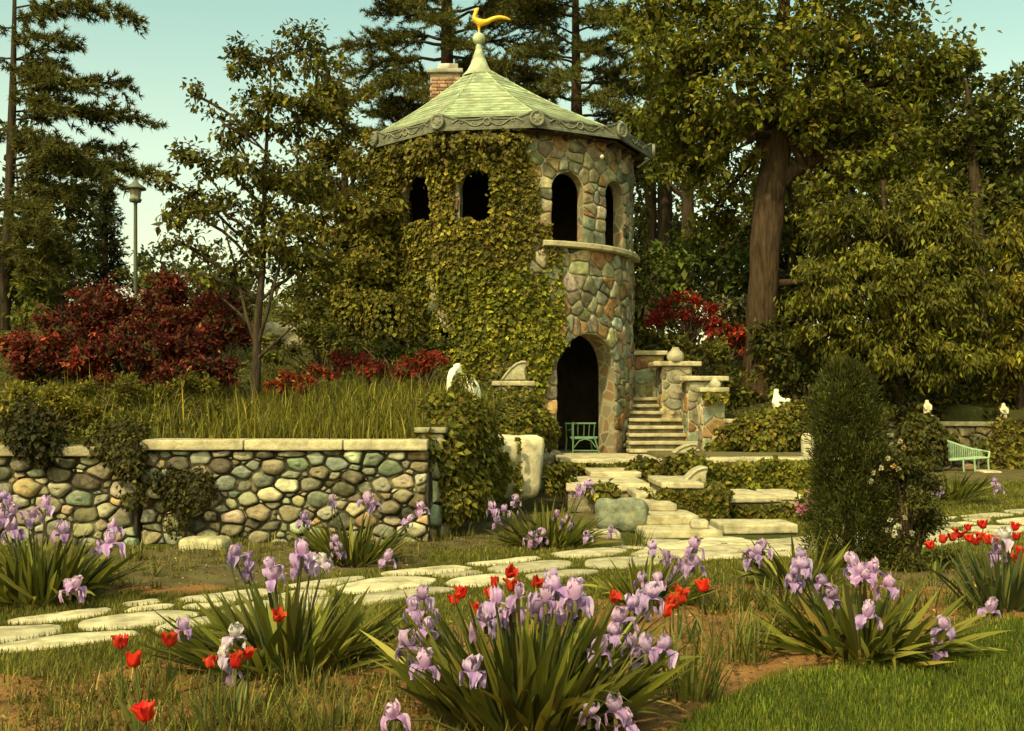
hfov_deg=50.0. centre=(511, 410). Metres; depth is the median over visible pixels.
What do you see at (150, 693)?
grass tuft
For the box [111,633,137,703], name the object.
tulip
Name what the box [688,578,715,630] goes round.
tulip
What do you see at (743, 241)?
backdrop tree
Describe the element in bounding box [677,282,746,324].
leafy shrub
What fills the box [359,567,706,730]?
iris clump
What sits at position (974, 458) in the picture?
garden bench
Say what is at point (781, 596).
grass tuft
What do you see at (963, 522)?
rock
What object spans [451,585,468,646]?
tulip
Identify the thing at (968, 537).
tulip
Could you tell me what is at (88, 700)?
bed weeds
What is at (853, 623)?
iris clump
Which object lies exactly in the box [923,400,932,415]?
garden statue
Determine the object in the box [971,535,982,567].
tulip
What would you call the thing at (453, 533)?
grass tuft
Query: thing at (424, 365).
red leaved shrub
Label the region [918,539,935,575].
tulip
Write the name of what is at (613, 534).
boulder
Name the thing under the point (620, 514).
boulder
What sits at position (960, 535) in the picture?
tulip
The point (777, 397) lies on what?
garden statue
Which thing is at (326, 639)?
iris clump
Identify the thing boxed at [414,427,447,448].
pedestal
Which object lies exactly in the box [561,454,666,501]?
landing ivy
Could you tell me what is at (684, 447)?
scroll stone
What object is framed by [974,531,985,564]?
tulip
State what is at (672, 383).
stair parapet
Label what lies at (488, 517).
grass tuft
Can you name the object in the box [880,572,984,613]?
grass tuft
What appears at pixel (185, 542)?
boulder
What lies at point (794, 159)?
backdrop tree
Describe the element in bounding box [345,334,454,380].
leafy shrub
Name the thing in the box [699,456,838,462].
terrace wall
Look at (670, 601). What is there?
tulip
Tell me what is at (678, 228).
backdrop tree
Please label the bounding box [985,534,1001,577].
tulip
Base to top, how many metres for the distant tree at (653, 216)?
7.550 m
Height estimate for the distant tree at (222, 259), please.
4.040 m
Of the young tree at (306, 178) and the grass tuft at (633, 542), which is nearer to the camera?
the grass tuft at (633, 542)
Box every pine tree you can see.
[331,0,574,142]
[488,0,654,126]
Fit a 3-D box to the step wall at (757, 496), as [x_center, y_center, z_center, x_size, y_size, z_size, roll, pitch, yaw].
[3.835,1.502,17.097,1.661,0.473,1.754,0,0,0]
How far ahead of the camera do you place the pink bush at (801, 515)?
15.67 m
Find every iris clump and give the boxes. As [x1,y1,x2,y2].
[0,489,149,606]
[135,537,427,689]
[271,491,429,569]
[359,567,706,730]
[481,479,622,549]
[583,536,720,608]
[730,545,1011,672]
[734,526,864,590]
[910,467,1004,499]
[914,526,1023,618]
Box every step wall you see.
[648,475,719,490]
[729,489,824,514]
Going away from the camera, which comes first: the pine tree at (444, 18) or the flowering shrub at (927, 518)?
the flowering shrub at (927, 518)
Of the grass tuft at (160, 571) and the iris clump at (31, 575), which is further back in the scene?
the grass tuft at (160, 571)
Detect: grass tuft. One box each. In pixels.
[88,664,177,709]
[123,537,154,561]
[135,562,164,576]
[139,671,321,730]
[169,667,257,711]
[224,529,249,543]
[250,670,410,730]
[254,653,344,702]
[429,519,488,540]
[475,507,500,521]
[621,526,655,546]
[646,622,744,705]
[669,572,776,616]
[681,593,785,665]
[718,587,803,649]
[721,573,818,610]
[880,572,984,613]
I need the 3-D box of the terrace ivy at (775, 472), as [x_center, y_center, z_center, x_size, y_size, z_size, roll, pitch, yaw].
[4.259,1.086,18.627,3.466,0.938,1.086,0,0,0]
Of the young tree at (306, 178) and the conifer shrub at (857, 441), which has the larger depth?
the young tree at (306, 178)
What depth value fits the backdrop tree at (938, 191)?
39.36 m
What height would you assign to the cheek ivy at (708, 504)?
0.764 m
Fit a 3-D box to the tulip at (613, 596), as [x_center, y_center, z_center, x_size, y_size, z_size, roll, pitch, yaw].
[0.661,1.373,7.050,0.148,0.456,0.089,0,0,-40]
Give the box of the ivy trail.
[490,437,524,504]
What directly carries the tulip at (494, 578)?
on the ground at (218, 580)
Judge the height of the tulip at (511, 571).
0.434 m
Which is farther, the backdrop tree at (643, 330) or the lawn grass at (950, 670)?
the backdrop tree at (643, 330)
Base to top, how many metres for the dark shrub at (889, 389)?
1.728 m
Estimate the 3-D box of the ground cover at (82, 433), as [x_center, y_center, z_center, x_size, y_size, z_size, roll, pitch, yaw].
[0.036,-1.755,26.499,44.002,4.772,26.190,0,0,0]
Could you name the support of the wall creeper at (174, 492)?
attached to the retaining wall at (267, 487)
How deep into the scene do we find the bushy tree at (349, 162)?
24.06 m
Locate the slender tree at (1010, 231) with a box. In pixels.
[973,204,1023,409]
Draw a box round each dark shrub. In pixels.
[736,306,880,409]
[861,367,963,428]
[913,346,1017,420]
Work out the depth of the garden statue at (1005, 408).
25.32 m
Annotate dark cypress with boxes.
[74,179,130,292]
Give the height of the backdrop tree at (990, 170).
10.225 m
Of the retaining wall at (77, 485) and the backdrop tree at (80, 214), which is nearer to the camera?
the retaining wall at (77, 485)
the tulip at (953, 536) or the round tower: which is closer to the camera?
the tulip at (953, 536)
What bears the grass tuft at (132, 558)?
on the ground at (218, 580)
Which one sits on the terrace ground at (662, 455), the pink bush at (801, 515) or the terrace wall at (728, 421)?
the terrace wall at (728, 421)
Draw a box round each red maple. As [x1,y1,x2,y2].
[643,288,721,352]
[705,318,745,364]
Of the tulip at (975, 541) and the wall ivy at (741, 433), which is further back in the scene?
the wall ivy at (741, 433)
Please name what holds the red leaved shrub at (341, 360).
on the hillside
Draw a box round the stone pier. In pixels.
[492,381,534,397]
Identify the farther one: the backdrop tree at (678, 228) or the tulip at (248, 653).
the backdrop tree at (678, 228)
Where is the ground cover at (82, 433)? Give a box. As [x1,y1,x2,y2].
[0,292,1023,444]
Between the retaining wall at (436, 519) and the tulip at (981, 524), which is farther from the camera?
the retaining wall at (436, 519)
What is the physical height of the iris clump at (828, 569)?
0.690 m
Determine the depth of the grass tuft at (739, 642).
6.96 m
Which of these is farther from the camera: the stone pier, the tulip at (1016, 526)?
the stone pier
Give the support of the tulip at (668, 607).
on the ground at (218, 580)
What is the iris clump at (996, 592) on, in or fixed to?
on the ground at (218, 580)
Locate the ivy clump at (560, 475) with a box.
[542,461,577,498]
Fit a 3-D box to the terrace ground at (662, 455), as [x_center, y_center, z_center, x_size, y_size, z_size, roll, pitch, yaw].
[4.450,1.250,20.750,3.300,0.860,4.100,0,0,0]
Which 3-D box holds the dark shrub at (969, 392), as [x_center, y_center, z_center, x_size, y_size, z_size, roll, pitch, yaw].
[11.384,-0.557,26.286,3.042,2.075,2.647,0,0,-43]
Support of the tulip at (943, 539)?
on the ground at (218, 580)
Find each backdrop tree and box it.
[0,109,111,330]
[126,243,214,328]
[633,189,709,349]
[634,180,739,343]
[634,298,669,350]
[675,246,782,358]
[697,172,861,361]
[726,142,863,319]
[748,36,933,245]
[801,149,994,378]
[830,0,1001,164]
[866,124,995,302]
[939,210,1023,368]
[941,98,1023,268]
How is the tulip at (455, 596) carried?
on the ground at (218, 580)
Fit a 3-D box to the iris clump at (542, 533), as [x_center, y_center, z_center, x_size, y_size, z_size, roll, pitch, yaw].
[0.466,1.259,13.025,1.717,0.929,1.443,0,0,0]
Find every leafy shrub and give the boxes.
[0,378,114,429]
[1,244,107,328]
[58,367,235,429]
[111,256,265,332]
[261,280,378,379]
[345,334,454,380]
[634,238,749,333]
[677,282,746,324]
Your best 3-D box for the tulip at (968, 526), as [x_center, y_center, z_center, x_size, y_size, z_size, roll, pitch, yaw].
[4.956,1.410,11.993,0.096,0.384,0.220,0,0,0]
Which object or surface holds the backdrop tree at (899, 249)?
on the hillside
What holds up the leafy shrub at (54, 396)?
on the hillside
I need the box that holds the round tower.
[370,8,654,465]
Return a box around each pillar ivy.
[701,391,729,405]
[703,442,732,451]
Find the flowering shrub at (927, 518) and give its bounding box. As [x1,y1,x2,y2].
[861,438,961,574]
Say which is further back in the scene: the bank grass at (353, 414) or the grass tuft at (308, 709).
the bank grass at (353, 414)
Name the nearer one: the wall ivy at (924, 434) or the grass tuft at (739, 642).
the grass tuft at (739, 642)
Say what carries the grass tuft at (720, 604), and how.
on the ground at (218, 580)
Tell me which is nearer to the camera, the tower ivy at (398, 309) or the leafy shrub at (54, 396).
the leafy shrub at (54, 396)
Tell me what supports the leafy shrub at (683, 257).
on the hillside
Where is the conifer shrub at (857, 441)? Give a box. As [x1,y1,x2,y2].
[794,350,916,569]
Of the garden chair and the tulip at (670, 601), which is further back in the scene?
the garden chair
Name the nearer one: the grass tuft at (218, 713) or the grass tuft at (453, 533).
the grass tuft at (218, 713)
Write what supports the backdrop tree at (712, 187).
on the hillside
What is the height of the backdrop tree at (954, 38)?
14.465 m
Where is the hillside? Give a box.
[0,305,1023,538]
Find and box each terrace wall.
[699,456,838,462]
[724,419,800,450]
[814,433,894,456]
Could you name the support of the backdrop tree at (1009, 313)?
on the hillside
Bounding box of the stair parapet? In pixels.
[633,347,728,450]
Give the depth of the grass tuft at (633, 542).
12.88 m
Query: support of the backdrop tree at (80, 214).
on the hillside
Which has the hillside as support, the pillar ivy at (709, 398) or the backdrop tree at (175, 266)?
the backdrop tree at (175, 266)
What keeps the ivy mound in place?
on the retaining wall at (436, 519)
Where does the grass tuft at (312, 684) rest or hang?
on the ground at (218, 580)
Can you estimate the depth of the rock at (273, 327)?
26.53 m
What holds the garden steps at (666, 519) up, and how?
on the ground at (218, 580)
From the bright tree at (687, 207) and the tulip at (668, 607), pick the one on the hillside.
the bright tree at (687, 207)
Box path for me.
[0,509,1023,652]
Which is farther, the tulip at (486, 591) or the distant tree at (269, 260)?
the distant tree at (269, 260)
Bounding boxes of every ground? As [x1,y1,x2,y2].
[0,468,1023,730]
[647,451,869,478]
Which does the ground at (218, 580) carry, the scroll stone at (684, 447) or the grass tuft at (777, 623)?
the grass tuft at (777, 623)
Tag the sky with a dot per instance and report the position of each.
(185, 38)
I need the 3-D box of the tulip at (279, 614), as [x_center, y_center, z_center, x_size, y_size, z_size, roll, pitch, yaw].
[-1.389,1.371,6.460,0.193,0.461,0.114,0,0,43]
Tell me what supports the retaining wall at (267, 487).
on the ground at (218, 580)
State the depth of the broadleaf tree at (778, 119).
26.67 m
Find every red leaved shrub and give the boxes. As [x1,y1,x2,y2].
[0,262,229,394]
[0,324,110,381]
[149,280,253,396]
[262,361,342,405]
[326,349,418,391]
[395,348,454,390]
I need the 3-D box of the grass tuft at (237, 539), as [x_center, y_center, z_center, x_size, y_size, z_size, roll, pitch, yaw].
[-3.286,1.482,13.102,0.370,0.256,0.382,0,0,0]
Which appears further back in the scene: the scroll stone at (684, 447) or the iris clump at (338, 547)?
the scroll stone at (684, 447)
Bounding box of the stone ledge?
[976,469,1001,472]
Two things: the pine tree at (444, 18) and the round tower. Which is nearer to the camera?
the round tower
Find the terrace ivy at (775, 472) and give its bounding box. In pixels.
[661,447,867,499]
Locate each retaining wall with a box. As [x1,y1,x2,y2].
[0,445,142,545]
[140,438,429,543]
[430,431,546,539]
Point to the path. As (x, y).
(714, 547)
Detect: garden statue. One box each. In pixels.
[446,363,480,398]
[772,389,790,407]
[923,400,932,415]
[999,403,1008,420]
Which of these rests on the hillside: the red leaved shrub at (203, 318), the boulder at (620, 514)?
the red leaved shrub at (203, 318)
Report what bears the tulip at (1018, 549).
on the ground at (218, 580)
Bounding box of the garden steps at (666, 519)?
[555,453,797,538]
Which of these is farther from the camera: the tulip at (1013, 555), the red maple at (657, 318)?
the red maple at (657, 318)
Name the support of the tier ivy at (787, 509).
on the ground at (218, 580)
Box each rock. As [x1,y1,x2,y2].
[261,321,309,347]
[957,521,975,523]
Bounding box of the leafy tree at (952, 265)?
[773,175,1021,418]
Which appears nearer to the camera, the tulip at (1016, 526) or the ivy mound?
the tulip at (1016, 526)
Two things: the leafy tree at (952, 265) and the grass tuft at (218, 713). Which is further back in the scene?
the leafy tree at (952, 265)
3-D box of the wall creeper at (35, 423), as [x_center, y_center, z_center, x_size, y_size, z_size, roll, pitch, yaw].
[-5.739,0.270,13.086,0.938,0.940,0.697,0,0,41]
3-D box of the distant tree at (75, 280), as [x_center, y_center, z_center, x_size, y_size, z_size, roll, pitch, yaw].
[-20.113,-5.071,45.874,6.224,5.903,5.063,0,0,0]
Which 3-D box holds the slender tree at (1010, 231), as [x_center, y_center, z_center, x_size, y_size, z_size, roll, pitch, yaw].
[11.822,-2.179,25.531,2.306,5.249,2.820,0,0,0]
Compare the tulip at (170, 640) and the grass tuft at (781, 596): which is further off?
the grass tuft at (781, 596)
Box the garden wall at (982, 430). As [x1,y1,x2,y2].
[888,421,1022,468]
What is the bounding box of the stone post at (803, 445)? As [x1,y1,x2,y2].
[801,433,813,455]
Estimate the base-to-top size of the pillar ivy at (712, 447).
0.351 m
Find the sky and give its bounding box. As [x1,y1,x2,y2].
[0,0,1023,343]
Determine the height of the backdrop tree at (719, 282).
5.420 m
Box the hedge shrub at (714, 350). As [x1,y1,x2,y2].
[633,317,769,408]
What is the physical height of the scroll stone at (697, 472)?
0.272 m
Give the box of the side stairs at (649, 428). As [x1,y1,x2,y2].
[626,397,699,453]
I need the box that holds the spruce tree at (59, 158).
[0,0,176,329]
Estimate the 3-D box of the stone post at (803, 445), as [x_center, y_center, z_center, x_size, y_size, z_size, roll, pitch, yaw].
[5.383,0.638,20.000,0.222,0.479,0.242,0,0,0]
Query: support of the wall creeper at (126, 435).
attached to the retaining wall at (77, 485)
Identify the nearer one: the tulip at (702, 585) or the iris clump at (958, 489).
the tulip at (702, 585)
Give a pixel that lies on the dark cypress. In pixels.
(106, 200)
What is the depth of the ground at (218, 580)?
8.34 m
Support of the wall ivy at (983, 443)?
attached to the garden wall at (982, 430)
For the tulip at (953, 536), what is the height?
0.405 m
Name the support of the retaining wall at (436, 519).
on the ground at (218, 580)
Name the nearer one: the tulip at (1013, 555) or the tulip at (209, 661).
the tulip at (209, 661)
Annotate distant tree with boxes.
[13,230,88,307]
[178,256,277,306]
[234,233,329,307]
[294,220,373,291]
[622,89,691,320]
[642,112,691,315]
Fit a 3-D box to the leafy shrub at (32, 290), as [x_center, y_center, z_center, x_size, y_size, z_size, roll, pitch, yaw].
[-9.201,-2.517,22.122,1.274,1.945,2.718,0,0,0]
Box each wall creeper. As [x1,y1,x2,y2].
[0,395,69,472]
[81,419,151,512]
[146,464,220,540]
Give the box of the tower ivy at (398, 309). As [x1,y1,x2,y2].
[326,128,570,402]
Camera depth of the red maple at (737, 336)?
27.00 m
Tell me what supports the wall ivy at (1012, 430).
attached to the garden wall at (982, 430)
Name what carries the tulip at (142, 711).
on the ground at (218, 580)
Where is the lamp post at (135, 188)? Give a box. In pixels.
[125,176,145,335]
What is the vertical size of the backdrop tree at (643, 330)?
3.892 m
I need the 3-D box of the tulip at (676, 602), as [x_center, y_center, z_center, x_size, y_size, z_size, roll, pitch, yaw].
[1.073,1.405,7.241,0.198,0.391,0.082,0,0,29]
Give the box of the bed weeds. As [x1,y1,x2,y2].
[0,527,1023,730]
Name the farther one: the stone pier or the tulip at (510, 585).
the stone pier
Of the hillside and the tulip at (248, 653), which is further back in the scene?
the hillside
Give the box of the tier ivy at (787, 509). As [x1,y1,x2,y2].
[728,500,807,518]
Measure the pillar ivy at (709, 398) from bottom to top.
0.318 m
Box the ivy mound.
[413,370,561,528]
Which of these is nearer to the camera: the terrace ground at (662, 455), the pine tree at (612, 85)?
the terrace ground at (662, 455)
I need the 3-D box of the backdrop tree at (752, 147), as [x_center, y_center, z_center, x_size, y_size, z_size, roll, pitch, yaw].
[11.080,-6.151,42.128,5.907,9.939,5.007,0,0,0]
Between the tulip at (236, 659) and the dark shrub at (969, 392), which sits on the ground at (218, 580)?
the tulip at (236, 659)
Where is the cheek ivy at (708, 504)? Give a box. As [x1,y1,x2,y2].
[636,478,734,524]
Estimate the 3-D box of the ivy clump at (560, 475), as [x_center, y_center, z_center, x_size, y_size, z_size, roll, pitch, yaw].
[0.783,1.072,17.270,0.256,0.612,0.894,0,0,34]
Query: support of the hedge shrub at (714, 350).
on the hillside
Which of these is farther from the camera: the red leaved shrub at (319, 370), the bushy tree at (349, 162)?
the bushy tree at (349, 162)
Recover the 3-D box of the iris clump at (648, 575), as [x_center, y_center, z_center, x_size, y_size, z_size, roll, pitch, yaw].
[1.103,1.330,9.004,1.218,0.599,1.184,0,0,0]
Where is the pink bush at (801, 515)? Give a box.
[791,489,816,521]
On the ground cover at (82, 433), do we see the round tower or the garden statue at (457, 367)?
the garden statue at (457, 367)
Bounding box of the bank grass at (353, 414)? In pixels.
[0,348,506,444]
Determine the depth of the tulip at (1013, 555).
9.08 m
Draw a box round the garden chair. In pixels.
[565,422,599,452]
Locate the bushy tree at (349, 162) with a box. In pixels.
[266,40,410,351]
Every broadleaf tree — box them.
[600,0,986,402]
[911,53,1023,400]
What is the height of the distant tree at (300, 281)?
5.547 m
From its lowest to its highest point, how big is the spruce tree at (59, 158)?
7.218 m
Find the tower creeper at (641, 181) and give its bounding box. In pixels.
[633,166,652,304]
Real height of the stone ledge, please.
0.095 m
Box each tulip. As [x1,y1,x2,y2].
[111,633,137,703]
[114,649,141,730]
[127,698,155,730]
[160,631,178,696]
[194,654,216,730]
[224,650,243,719]
[238,646,264,717]
[258,605,286,675]
[446,592,466,650]
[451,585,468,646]
[469,601,489,653]
[483,583,496,646]
[490,575,504,607]
[502,577,520,622]
[503,564,518,605]
[522,574,543,616]
[609,589,621,653]
[645,602,677,657]
[649,595,676,638]
[664,594,687,650]
[669,589,697,643]
[671,584,693,638]
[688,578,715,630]
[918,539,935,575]
[936,533,950,572]
[947,531,964,569]
[951,527,967,554]
[959,523,972,557]
[963,533,973,575]
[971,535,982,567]
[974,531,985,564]
[977,519,989,556]
[979,534,990,562]
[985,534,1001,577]
[1007,531,1021,562]
[1010,521,1021,552]
[1011,552,1022,562]
[1015,545,1023,553]
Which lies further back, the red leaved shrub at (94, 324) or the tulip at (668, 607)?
the red leaved shrub at (94, 324)
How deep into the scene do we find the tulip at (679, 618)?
7.65 m
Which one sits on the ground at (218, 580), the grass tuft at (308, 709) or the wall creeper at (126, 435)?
the grass tuft at (308, 709)
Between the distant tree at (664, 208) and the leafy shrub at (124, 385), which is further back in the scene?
the distant tree at (664, 208)
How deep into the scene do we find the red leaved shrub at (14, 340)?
17.21 m
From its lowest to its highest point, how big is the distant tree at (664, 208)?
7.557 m
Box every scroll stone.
[500,361,526,380]
[672,443,697,451]
[682,465,707,483]
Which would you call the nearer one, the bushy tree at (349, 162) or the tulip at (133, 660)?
the tulip at (133, 660)
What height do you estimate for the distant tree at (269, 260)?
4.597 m
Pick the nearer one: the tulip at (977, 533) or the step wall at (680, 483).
the tulip at (977, 533)
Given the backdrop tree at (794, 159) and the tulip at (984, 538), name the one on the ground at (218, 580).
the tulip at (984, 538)
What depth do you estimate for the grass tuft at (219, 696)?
5.82 m
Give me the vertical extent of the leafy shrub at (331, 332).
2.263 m
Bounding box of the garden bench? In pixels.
[942,440,990,471]
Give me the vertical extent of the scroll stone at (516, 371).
0.382 m
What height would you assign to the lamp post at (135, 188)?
4.258 m
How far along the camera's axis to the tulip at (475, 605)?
6.91 m
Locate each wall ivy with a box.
[710,398,814,452]
[892,412,950,468]
[947,432,993,457]
[985,417,1023,468]
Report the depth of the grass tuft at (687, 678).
5.99 m
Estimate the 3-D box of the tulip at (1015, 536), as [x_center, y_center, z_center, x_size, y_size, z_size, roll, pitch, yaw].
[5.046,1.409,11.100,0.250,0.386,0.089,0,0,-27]
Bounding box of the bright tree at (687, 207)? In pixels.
[611,1,742,330]
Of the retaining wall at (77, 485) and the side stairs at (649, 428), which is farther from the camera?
the side stairs at (649, 428)
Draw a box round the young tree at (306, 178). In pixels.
[148,18,351,406]
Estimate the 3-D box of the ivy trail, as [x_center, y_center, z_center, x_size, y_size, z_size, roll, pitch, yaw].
[-0.105,0.898,16.754,0.616,1.081,0.203,0,0,0]
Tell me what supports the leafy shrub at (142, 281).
on the hillside
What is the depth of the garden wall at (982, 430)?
25.15 m
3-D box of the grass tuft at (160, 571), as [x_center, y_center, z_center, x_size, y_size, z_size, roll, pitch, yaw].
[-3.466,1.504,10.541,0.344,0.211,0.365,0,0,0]
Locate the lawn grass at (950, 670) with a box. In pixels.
[0,468,1023,730]
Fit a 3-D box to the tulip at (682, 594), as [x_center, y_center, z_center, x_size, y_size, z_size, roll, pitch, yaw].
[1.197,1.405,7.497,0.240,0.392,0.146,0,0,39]
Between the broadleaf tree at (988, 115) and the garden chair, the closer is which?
the garden chair
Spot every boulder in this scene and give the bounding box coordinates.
[179,536,231,550]
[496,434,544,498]
[591,528,620,537]
[594,497,648,532]
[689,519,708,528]
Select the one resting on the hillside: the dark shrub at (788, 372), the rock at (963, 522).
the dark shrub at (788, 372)

